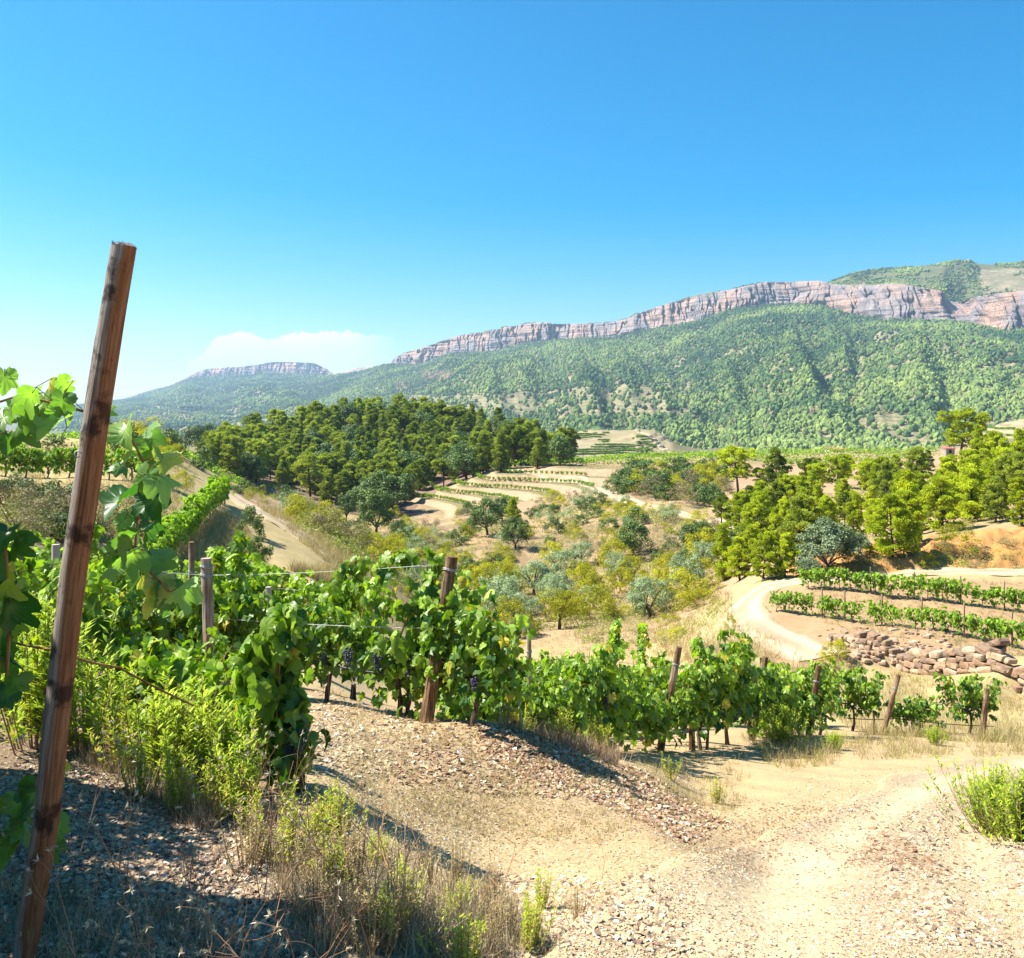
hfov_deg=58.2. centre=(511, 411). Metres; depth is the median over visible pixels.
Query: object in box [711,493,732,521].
pine tree
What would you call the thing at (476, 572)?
shrub
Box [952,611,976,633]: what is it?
grape vine
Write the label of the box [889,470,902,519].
pine tree
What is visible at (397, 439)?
pine tree
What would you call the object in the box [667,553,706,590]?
olive tree
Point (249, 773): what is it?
weed plant
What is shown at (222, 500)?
grape vine
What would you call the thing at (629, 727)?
grape vine
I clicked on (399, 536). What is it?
shrub
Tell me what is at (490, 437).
pine tree
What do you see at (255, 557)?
grape vine
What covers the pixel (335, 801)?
dry stalk
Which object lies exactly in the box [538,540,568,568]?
almond tree
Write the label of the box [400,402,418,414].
pine tree
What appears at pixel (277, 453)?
pine tree
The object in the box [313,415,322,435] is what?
pine tree
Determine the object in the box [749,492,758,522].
pine tree
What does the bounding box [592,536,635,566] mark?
shrub
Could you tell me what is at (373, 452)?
oak tree
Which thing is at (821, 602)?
wooden post
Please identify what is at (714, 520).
shrub
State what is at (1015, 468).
pine tree
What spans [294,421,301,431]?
pine tree
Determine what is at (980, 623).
grape vine
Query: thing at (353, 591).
grape vine
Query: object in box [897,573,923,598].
grape vine
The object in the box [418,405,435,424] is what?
pine tree
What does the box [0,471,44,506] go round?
shrub
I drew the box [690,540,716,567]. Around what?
olive tree
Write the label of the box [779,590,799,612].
grape vine
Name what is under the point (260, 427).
pine tree
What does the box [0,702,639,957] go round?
ground cover
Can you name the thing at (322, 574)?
dry grass
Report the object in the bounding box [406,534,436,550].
shrub
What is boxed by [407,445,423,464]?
pine tree
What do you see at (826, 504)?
pine tree
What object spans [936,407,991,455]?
pine tree
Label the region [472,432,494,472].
pine tree
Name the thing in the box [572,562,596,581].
almond tree
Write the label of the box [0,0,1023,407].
sky
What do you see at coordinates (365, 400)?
pine tree
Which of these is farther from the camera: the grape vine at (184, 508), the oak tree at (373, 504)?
the oak tree at (373, 504)
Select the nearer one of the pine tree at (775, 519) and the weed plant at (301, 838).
the weed plant at (301, 838)
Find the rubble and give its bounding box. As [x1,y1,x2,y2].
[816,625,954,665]
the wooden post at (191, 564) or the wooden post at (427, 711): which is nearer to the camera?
the wooden post at (427, 711)
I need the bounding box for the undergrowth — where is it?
[0,460,1023,653]
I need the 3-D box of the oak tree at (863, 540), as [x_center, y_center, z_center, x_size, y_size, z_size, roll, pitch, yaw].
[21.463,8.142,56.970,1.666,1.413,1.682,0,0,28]
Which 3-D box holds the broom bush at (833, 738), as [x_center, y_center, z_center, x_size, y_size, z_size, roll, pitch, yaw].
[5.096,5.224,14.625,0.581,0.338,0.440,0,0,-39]
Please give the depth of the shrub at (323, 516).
57.99 m
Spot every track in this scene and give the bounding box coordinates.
[178,468,364,578]
[490,469,736,527]
[633,429,672,452]
[718,565,1023,661]
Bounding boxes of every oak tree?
[181,423,216,446]
[219,442,251,473]
[238,451,269,483]
[302,451,334,468]
[303,428,322,439]
[318,439,354,452]
[336,492,358,517]
[337,427,355,446]
[338,401,363,423]
[341,423,363,439]
[347,476,393,503]
[348,448,359,460]
[349,448,379,467]
[355,487,396,531]
[358,469,415,509]
[363,401,388,415]
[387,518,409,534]
[397,450,431,475]
[414,409,436,429]
[424,399,437,407]
[435,450,462,472]
[446,444,481,479]
[453,403,467,424]
[453,440,475,451]
[454,430,471,436]
[467,496,506,534]
[476,418,493,430]
[493,496,511,515]
[494,419,516,433]
[500,516,530,548]
[546,433,575,465]
[614,519,656,555]
[674,548,700,566]
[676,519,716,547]
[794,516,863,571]
[794,556,822,574]
[848,533,872,550]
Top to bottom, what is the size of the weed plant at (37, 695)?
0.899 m
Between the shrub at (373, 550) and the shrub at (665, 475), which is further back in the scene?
the shrub at (665, 475)
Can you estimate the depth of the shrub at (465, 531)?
125.72 m
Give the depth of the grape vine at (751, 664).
20.01 m
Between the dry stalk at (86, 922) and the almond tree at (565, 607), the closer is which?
the dry stalk at (86, 922)
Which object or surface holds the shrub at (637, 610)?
on the ground at (772, 783)
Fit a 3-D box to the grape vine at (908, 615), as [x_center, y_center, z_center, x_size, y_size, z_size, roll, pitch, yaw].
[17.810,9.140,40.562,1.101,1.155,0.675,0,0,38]
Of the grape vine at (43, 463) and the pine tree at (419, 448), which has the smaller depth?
the grape vine at (43, 463)
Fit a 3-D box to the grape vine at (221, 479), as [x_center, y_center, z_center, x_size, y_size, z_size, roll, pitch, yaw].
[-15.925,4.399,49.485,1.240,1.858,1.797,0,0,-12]
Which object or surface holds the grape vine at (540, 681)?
on the ground at (772, 783)
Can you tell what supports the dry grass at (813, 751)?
on the ground at (772, 783)
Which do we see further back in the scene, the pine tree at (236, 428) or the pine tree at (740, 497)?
the pine tree at (236, 428)
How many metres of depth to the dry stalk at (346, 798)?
2.79 m
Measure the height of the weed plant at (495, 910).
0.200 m
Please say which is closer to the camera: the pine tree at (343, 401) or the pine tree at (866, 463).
the pine tree at (866, 463)
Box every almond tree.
[494,559,521,575]
[522,563,553,588]
[535,588,582,629]
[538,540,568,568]
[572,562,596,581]
[609,566,630,591]
[617,555,649,585]
[650,564,678,586]
[684,526,719,560]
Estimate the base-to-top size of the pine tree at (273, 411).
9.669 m
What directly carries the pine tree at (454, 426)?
on the ground at (772, 783)
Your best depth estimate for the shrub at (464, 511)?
157.84 m
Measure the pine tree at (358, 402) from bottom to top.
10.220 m
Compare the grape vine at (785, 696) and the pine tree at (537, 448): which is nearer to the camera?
the grape vine at (785, 696)
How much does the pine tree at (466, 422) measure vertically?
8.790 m
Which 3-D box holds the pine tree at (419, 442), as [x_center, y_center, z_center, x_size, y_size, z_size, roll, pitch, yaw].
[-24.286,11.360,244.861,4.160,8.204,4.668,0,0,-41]
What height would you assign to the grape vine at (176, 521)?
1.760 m
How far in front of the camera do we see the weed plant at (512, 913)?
3.40 m
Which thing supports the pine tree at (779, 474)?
on the ground at (772, 783)
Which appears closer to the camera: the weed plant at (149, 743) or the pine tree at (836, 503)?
the weed plant at (149, 743)
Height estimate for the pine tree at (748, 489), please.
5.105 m
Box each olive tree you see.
[478,573,521,601]
[481,581,522,620]
[491,589,530,619]
[509,615,532,637]
[512,558,556,594]
[516,593,546,618]
[535,569,577,592]
[538,567,557,587]
[538,573,571,612]
[543,548,587,580]
[570,540,593,560]
[577,585,605,607]
[603,550,628,573]
[605,558,635,581]
[625,578,659,610]
[627,575,676,617]
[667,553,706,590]
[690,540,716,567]
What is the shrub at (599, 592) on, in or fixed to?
on the ground at (772, 783)
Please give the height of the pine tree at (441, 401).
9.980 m
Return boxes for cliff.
[124,362,331,398]
[319,281,1023,376]
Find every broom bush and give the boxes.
[752,701,823,746]
[814,729,846,749]
[918,724,952,746]
[923,755,1023,836]
[934,755,1023,844]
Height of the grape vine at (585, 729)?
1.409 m
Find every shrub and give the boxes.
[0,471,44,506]
[0,474,42,508]
[0,484,65,529]
[0,505,57,539]
[32,486,71,515]
[34,478,72,516]
[38,509,67,542]
[41,433,67,452]
[96,500,119,539]
[97,484,108,511]
[106,414,170,451]
[106,423,141,450]
[115,493,164,512]
[115,504,131,518]
[133,421,170,449]
[158,431,191,455]
[163,428,183,451]
[164,443,184,464]
[171,467,197,488]
[190,445,218,471]
[217,470,233,480]
[230,477,253,494]
[236,504,264,537]
[243,485,269,504]
[244,532,273,564]
[275,484,294,500]
[277,489,315,516]
[277,492,292,506]
[282,491,334,529]
[283,499,308,515]
[308,504,350,534]
[310,499,348,532]
[323,518,343,535]
[333,519,371,550]
[343,522,382,551]
[366,545,394,566]
[370,533,395,551]
[372,532,407,550]
[376,537,419,570]
[383,534,415,549]
[389,505,400,517]
[395,527,421,544]
[397,532,412,546]
[397,562,423,591]
[398,527,417,538]
[401,582,418,596]
[402,515,414,526]
[404,517,419,530]
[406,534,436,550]
[407,568,422,580]
[409,522,434,539]
[410,559,442,587]
[415,547,437,558]
[416,551,429,568]
[420,516,442,528]
[421,535,442,547]
[425,526,441,537]
[435,537,447,548]
[436,548,458,569]
[437,530,455,540]
[437,540,460,556]
[443,528,471,546]
[451,552,463,565]
[452,525,472,534]
[454,508,468,518]
[457,546,475,557]
[458,548,479,563]
[458,555,475,573]
[459,523,475,536]
[459,563,475,576]
[459,574,480,590]
[460,565,481,589]
[461,500,478,514]
[465,519,479,530]
[472,560,526,592]
[476,562,495,577]
[476,568,504,581]
[477,545,517,570]
[479,552,506,570]
[489,593,544,636]
[493,543,516,560]
[495,525,512,542]
[516,521,534,537]
[524,507,538,517]
[534,497,544,504]
[534,501,554,513]
[534,507,554,519]
[542,516,567,533]
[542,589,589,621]
[543,489,560,501]
[544,535,555,542]
[546,503,561,514]
[547,494,559,503]
[551,493,569,506]
[557,558,602,593]
[558,507,572,518]
[564,522,581,535]
[565,488,578,498]
[566,495,586,510]
[571,529,587,538]
[573,495,597,509]
[573,513,591,525]
[573,532,588,542]
[573,576,623,621]
[574,561,619,595]
[578,481,597,500]
[584,504,603,517]
[589,491,611,504]
[590,541,609,552]
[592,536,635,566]
[596,591,618,612]
[598,517,618,528]
[598,527,619,543]
[599,512,614,521]
[601,472,628,490]
[602,498,622,514]
[607,476,628,493]
[612,493,631,502]
[615,465,637,477]
[615,566,650,594]
[617,475,648,495]
[617,499,635,510]
[618,502,646,516]
[618,515,641,529]
[619,604,633,615]
[620,455,654,473]
[620,467,644,493]
[623,506,648,521]
[632,461,654,475]
[632,602,651,616]
[638,474,671,497]
[641,467,677,491]
[641,502,653,511]
[644,469,680,495]
[645,551,679,578]
[647,460,667,473]
[649,551,663,560]
[649,565,712,609]
[651,483,672,500]
[653,612,680,624]
[655,503,679,519]
[655,549,676,566]
[656,623,686,642]
[658,500,681,518]
[659,456,688,472]
[660,521,673,531]
[661,476,692,496]
[662,536,679,551]
[666,480,698,503]
[667,537,685,555]
[670,579,717,613]
[671,462,687,475]
[673,470,690,481]
[678,472,696,488]
[679,467,708,489]
[680,548,713,578]
[683,508,712,524]
[684,458,716,480]
[688,482,705,496]
[691,473,709,486]
[692,461,721,484]
[694,459,720,475]
[694,484,719,506]
[696,482,725,499]
[698,469,727,491]
[699,575,726,593]
[700,487,725,501]
[700,556,715,567]
[701,516,721,530]
[706,457,727,473]
[712,475,734,492]
[713,467,729,480]
[722,613,736,629]
[728,530,735,539]
[817,639,850,664]
[845,552,865,567]
[915,551,939,567]
[929,537,951,552]
[933,520,982,555]
[969,558,984,569]
[972,546,990,557]
[998,535,1020,547]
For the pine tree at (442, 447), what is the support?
on the ground at (772, 783)
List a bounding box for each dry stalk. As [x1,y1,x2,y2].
[0,833,22,912]
[0,872,24,933]
[0,899,49,957]
[17,732,134,903]
[17,844,141,957]
[24,846,128,957]
[61,719,135,863]
[67,789,220,957]
[69,767,185,938]
[117,864,284,957]
[120,867,257,957]
[122,849,189,957]
[127,850,256,957]
[160,793,213,955]
[160,813,289,905]
[183,774,252,957]
[194,723,279,852]
[194,879,358,957]
[201,742,280,825]
[217,884,282,957]
[233,795,351,957]
[242,680,356,874]
[243,740,333,874]
[255,731,347,907]
[258,807,339,955]
[265,769,383,957]
[267,664,359,810]
[274,770,373,839]
[284,801,345,895]
[300,830,334,944]
[317,737,350,852]
[318,852,396,957]
[363,732,448,911]
[403,803,446,917]
[487,799,563,923]
[563,829,635,921]
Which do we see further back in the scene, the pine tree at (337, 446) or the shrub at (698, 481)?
the pine tree at (337, 446)
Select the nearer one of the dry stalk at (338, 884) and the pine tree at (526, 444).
the dry stalk at (338, 884)
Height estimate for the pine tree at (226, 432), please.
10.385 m
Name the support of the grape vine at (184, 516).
on the ground at (772, 783)
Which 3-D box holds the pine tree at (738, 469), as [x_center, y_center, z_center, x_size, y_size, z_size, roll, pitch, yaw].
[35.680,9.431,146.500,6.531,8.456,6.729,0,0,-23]
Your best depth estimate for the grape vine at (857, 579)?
48.71 m
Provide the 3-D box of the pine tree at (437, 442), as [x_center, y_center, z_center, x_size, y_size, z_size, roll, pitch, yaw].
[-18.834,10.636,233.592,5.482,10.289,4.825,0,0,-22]
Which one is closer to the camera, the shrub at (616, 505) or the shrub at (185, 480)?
the shrub at (185, 480)
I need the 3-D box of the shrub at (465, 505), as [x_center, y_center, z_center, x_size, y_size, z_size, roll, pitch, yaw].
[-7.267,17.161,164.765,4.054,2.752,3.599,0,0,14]
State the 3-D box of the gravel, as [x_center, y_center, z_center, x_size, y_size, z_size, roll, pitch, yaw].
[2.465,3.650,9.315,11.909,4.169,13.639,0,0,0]
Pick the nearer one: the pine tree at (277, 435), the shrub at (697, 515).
the shrub at (697, 515)
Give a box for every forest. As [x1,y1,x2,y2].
[51,372,322,430]
[66,302,1023,452]
[404,259,1023,352]
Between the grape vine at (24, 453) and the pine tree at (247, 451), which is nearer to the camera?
the grape vine at (24, 453)
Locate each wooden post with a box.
[12,240,136,957]
[51,544,59,622]
[188,542,194,620]
[199,557,215,655]
[265,586,271,601]
[419,556,457,722]
[526,637,531,729]
[656,646,681,749]
[688,684,694,750]
[751,656,767,736]
[807,665,821,734]
[821,588,822,617]
[844,590,845,620]
[881,594,882,625]
[881,674,900,731]
[921,596,922,629]
[963,603,964,636]
[979,688,989,736]
[1011,612,1012,647]
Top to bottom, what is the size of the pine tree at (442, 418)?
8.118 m
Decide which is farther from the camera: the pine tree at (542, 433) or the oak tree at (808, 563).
the pine tree at (542, 433)
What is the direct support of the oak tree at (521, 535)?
on the ground at (772, 783)
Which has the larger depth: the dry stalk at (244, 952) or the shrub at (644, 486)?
the shrub at (644, 486)
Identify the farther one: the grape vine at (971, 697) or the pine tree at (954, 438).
the pine tree at (954, 438)
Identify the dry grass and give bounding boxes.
[0,437,392,586]
[316,453,1023,743]
[330,689,1023,942]
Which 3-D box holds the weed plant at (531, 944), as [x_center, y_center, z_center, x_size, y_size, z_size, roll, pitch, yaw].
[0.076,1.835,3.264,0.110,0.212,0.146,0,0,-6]
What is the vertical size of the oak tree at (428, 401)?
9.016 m
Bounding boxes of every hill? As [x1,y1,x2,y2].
[130,305,1023,449]
[154,374,301,412]
[829,261,1023,301]
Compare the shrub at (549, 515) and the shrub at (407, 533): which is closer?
the shrub at (407, 533)
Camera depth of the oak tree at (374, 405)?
303.93 m
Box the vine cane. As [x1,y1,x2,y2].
[15,642,215,715]
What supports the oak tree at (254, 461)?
on the ground at (772, 783)
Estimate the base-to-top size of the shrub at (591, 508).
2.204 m
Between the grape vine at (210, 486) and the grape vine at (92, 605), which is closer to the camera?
the grape vine at (92, 605)
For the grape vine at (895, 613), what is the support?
on the ground at (772, 783)
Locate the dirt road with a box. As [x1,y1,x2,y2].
[544,757,1023,957]
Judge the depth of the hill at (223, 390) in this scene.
3975.86 m
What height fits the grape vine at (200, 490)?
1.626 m
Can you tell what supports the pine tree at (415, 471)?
on the ground at (772, 783)
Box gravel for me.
[0,684,1023,957]
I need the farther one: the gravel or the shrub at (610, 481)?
the shrub at (610, 481)
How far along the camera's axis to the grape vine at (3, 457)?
48.34 m
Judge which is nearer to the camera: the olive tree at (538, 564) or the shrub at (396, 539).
the shrub at (396, 539)
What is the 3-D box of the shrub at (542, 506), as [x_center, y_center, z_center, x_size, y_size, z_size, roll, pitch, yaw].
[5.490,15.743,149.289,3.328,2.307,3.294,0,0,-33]
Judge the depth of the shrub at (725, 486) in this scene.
150.94 m
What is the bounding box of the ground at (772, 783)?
[0,419,1023,957]
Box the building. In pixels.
[179,405,202,409]
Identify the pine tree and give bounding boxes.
[193,431,208,449]
[198,432,221,464]
[204,427,225,441]
[205,437,223,467]
[209,424,243,435]
[209,432,232,467]
[214,434,245,475]
[221,427,245,444]
[239,413,262,428]
[239,432,247,438]
[240,425,253,433]
[240,437,266,457]
[240,448,254,478]
[244,447,266,463]
[245,429,253,437]
[245,441,269,481]
[249,423,256,432]
[252,432,261,438]
[253,412,267,425]
[253,423,266,433]
[258,438,273,476]
[262,433,278,462]
[262,434,278,476]
[265,408,279,422]
[265,447,277,479]
[268,425,279,433]
[272,455,290,486]
[273,432,279,439]
[274,410,289,436]
[275,436,291,446]
[275,447,284,465]
[278,443,298,469]
[279,422,294,443]
[283,445,298,487]
[284,419,295,439]
[286,428,306,455]
[290,450,323,496]
[293,405,306,421]
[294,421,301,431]
[298,412,305,434]
[298,436,312,454]
[299,467,323,494]
[300,444,308,452]
[302,415,310,434]
[303,446,319,458]
[304,400,327,419]
[304,421,323,438]
[309,437,324,450]
[310,412,320,420]
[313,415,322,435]
[316,473,336,504]
[317,424,336,441]
[318,407,333,436]
[318,451,353,475]
[318,469,334,488]
[328,415,341,437]
[329,430,340,445]
[331,405,344,427]
[331,469,354,502]
[332,443,340,452]
[336,397,347,424]
[337,432,349,448]
[338,440,350,461]
[341,462,361,498]
[346,413,361,426]
[351,426,365,448]
[352,440,364,451]
[353,451,363,467]
[354,406,365,426]
[354,459,397,481]
[355,444,376,471]
[356,397,365,424]
[362,402,375,428]
[362,414,379,442]
[363,397,373,403]
[363,433,375,450]
[370,429,379,448]
[371,412,379,431]
[373,451,404,469]
[374,396,384,407]
[376,413,389,439]
[377,404,384,414]
[377,439,390,451]
[380,427,400,441]
[384,405,402,429]
[385,410,409,428]
[385,460,402,482]
[386,442,406,476]
[388,418,403,436]
[390,392,408,404]
[393,427,404,442]
[395,435,401,442]
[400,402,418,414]
[400,436,411,464]
[401,468,414,501]
[402,410,417,433]
[402,413,417,428]
[404,421,421,436]
[406,433,431,447]
[406,461,424,499]
[407,435,432,450]
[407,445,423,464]
[410,400,421,408]
[413,458,430,489]
[415,439,425,455]
[417,422,438,449]
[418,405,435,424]
[419,396,428,402]
[419,403,436,412]
[421,458,433,481]
[424,452,436,477]
[425,444,432,455]
[429,434,442,460]
[430,420,443,432]
[430,457,455,486]
[433,402,450,420]
[434,399,445,413]
[435,443,450,474]
[438,416,446,432]
[441,418,450,432]
[441,431,455,447]
[443,405,471,422]
[445,416,458,431]
[447,435,459,450]
[448,452,459,478]
[450,421,459,431]
[457,414,473,434]
[459,435,468,443]
[464,435,484,476]
[468,403,476,421]
[469,431,480,437]
[472,426,480,431]
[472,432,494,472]
[475,408,486,425]
[478,429,495,470]
[481,419,493,435]
[488,432,494,460]
[490,431,512,472]
[491,407,505,430]
[493,423,537,466]
[502,435,513,462]
[504,498,521,524]
[509,446,526,463]
[511,418,529,428]
[517,438,533,465]
[519,420,532,432]
[528,437,547,468]
[531,418,541,430]
[537,429,549,461]
[546,431,567,456]
[551,432,571,462]
[553,427,580,445]
[556,426,564,433]
[566,434,578,455]
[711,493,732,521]
[711,522,731,579]
[715,445,756,492]
[721,489,753,532]
[721,536,751,580]
[736,489,778,538]
[740,485,752,518]
[741,524,763,559]
[745,531,785,579]
[749,467,766,480]
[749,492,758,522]
[752,480,765,506]
[761,446,792,482]
[762,486,782,529]
[768,506,781,541]
[769,481,788,516]
[770,495,790,524]
[772,532,801,577]
[774,471,782,481]
[776,473,809,503]
[776,493,823,558]
[791,474,812,506]
[797,457,826,477]
[800,488,810,495]
[806,462,833,487]
[807,469,819,496]
[812,483,827,518]
[813,494,845,529]
[821,453,855,497]
[833,479,840,494]
[833,492,844,517]
[834,477,852,504]
[835,492,851,524]
[838,454,856,477]
[840,491,867,518]
[843,491,865,544]
[851,459,879,491]
[855,467,869,488]
[862,485,876,516]
[862,492,922,556]
[862,498,887,535]
[867,456,888,498]
[869,459,896,507]
[889,454,903,470]
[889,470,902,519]
[892,469,925,529]
[895,489,926,540]
[897,446,932,483]
[912,473,925,492]
[915,490,931,529]
[917,472,943,510]
[919,475,966,531]
[925,449,935,470]
[935,456,959,478]
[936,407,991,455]
[945,473,961,517]
[948,453,957,462]
[948,463,986,516]
[955,448,986,492]
[956,469,984,521]
[961,454,986,493]
[968,424,988,454]
[968,449,983,474]
[979,430,1011,474]
[979,457,993,478]
[980,476,1010,522]
[983,463,1012,514]
[987,447,1021,497]
[993,452,1023,515]
[995,438,1008,452]
[1005,477,1023,525]
[1007,450,1019,495]
[1010,428,1023,451]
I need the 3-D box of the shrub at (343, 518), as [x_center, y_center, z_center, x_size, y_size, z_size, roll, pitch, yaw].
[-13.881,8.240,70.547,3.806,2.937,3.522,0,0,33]
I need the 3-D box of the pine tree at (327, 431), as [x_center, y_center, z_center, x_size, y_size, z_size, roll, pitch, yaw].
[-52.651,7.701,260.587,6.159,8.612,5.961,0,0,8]
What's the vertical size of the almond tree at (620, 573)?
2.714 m
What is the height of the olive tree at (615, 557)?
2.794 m
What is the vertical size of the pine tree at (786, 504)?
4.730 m
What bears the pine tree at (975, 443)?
on the ground at (772, 783)
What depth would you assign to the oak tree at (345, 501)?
159.46 m
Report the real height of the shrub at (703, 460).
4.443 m
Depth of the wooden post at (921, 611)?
40.38 m
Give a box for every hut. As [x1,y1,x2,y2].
[825,447,844,451]
[941,446,955,455]
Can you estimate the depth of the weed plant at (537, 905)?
3.33 m
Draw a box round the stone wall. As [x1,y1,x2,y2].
[826,631,1023,697]
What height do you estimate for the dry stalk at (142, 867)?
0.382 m
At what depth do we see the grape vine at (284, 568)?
27.52 m
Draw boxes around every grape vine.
[0,366,202,872]
[0,443,25,476]
[0,547,130,689]
[4,445,47,477]
[7,530,41,547]
[15,546,50,605]
[19,613,122,678]
[25,572,45,651]
[26,447,68,478]
[32,536,128,615]
[44,441,78,477]
[65,449,110,473]
[76,624,213,742]
[84,519,110,686]
[97,580,187,654]
[101,579,227,653]
[102,448,126,479]
[112,448,137,479]
[116,566,180,611]
[129,626,259,765]
[133,450,171,477]
[138,533,173,552]
[157,529,180,555]
[161,520,188,550]
[162,514,186,548]
[164,515,188,547]
[168,510,194,541]
[168,546,266,632]
[174,514,197,539]
[175,569,314,665]
[178,494,211,527]
[178,506,199,535]
[180,504,203,534]
[186,495,208,523]
[191,493,211,519]
[195,487,216,515]
[195,489,213,514]
[195,548,227,655]
[197,487,218,515]
[203,482,222,510]
[203,485,219,509]
[204,482,224,504]
[206,476,227,507]
[210,476,228,506]
[212,475,230,501]
[214,529,252,682]
[230,601,330,800]
[234,582,325,686]
[254,566,278,584]
[255,564,278,580]
[256,563,325,608]
[258,566,286,594]
[261,587,389,702]
[298,567,395,699]
[320,546,532,717]
[338,634,461,720]
[417,588,536,726]
[434,663,531,722]
[441,623,515,722]
[441,708,466,718]
[492,675,547,724]
[497,675,598,734]
[516,656,526,663]
[532,648,584,692]
[542,640,628,741]
[544,656,554,723]
[571,664,630,735]
[573,649,659,751]
[606,618,624,670]
[612,685,707,752]
[613,693,646,729]
[621,650,677,725]
[630,623,651,740]
[656,652,750,749]
[678,659,729,719]
[689,628,763,744]
[689,637,720,749]
[713,657,769,724]
[732,664,783,740]
[746,662,815,737]
[765,591,786,611]
[770,662,786,735]
[771,662,803,727]
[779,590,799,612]
[788,687,826,737]
[792,658,845,734]
[793,591,816,615]
[798,566,819,587]
[804,700,835,727]
[812,567,832,586]
[812,595,834,617]
[819,663,889,730]
[821,595,841,618]
[827,567,850,589]
[838,600,865,621]
[847,571,871,591]
[860,682,883,728]
[864,571,884,594]
[864,599,889,623]
[875,572,899,596]
[881,603,902,626]
[882,693,946,730]
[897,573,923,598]
[903,607,928,628]
[915,574,941,600]
[920,606,947,629]
[930,577,956,601]
[932,671,1007,732]
[937,608,961,632]
[945,577,972,603]
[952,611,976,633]
[966,614,996,641]
[968,585,998,607]
[986,617,1017,640]
[989,586,1017,610]
[1006,589,1023,612]
[1010,619,1023,644]
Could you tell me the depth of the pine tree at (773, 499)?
108.96 m
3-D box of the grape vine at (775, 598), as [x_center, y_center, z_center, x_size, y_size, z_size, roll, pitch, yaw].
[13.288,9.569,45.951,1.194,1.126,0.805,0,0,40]
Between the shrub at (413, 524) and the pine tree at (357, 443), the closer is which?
the shrub at (413, 524)
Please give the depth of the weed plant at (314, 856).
3.40 m
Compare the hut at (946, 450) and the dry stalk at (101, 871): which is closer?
the dry stalk at (101, 871)
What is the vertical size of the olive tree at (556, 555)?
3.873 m
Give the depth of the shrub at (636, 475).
152.44 m
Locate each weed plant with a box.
[0,584,126,754]
[0,598,55,727]
[0,606,96,736]
[33,630,135,758]
[34,930,90,957]
[74,650,149,741]
[85,697,143,774]
[112,733,170,800]
[118,666,197,786]
[141,670,236,762]
[147,685,243,794]
[159,671,249,789]
[161,745,204,815]
[169,685,258,802]
[172,748,249,824]
[207,724,267,817]
[216,798,279,874]
[228,816,279,862]
[233,777,265,836]
[237,810,274,851]
[250,775,331,865]
[273,794,306,824]
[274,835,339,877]
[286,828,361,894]
[287,776,345,842]
[287,819,314,856]
[292,855,340,926]
[299,792,335,821]
[302,843,331,873]
[303,854,337,901]
[307,800,338,850]
[307,831,350,891]
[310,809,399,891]
[315,865,395,951]
[319,827,351,864]
[324,779,356,821]
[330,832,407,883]
[334,795,367,846]
[335,859,368,898]
[342,877,397,953]
[347,864,389,906]
[352,869,405,957]
[365,841,426,916]
[366,830,385,867]
[367,879,412,952]
[371,862,434,947]
[374,876,420,926]
[376,832,414,871]
[379,831,396,860]
[380,875,453,957]
[389,854,426,908]
[408,893,452,945]
[409,840,457,885]
[415,893,488,957]
[418,874,460,922]
[433,870,457,907]
[435,872,467,910]
[437,836,473,890]
[437,889,453,917]
[456,875,478,910]
[465,872,496,912]
[467,877,518,938]
[471,874,540,935]
[476,908,505,953]
[479,860,508,898]
[498,890,517,913]
[520,898,550,954]
[522,711,536,730]
[522,888,556,944]
[534,867,559,909]
[546,703,575,740]
[561,878,599,923]
[578,713,609,745]
[580,719,611,749]
[660,751,681,781]
[709,775,728,803]
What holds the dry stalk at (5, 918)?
on the ground at (772, 783)
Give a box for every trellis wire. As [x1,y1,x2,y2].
[131,611,404,627]
[165,564,435,574]
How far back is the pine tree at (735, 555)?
72.92 m
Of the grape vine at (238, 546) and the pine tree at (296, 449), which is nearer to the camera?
the grape vine at (238, 546)
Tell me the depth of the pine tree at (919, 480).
100.71 m
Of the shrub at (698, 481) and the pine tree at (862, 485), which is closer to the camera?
the pine tree at (862, 485)
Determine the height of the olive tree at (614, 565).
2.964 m
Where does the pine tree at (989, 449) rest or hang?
on the ground at (772, 783)
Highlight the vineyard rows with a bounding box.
[46,425,1022,496]
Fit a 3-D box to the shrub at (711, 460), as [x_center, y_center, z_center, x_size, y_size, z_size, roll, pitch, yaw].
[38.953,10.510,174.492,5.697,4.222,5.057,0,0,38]
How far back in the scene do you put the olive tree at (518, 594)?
79.18 m
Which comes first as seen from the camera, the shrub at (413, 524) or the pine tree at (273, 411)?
the shrub at (413, 524)
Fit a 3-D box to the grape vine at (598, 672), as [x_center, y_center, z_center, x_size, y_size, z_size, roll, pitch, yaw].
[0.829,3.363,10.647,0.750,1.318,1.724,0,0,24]
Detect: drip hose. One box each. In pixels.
[100,649,515,711]
[598,717,824,724]
[845,717,993,726]
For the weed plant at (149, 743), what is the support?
on the ground at (772, 783)
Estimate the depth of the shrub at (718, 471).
165.80 m
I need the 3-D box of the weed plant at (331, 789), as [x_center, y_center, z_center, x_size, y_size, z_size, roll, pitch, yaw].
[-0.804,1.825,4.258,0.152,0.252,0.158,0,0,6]
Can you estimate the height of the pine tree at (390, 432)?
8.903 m
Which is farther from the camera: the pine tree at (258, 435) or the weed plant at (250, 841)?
the pine tree at (258, 435)
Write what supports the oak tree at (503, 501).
on the ground at (772, 783)
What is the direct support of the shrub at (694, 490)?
on the ground at (772, 783)
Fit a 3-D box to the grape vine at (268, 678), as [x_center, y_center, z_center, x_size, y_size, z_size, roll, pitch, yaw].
[-1.221,1.551,4.832,0.580,1.100,0.541,0,0,-41]
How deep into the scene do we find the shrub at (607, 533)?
114.57 m

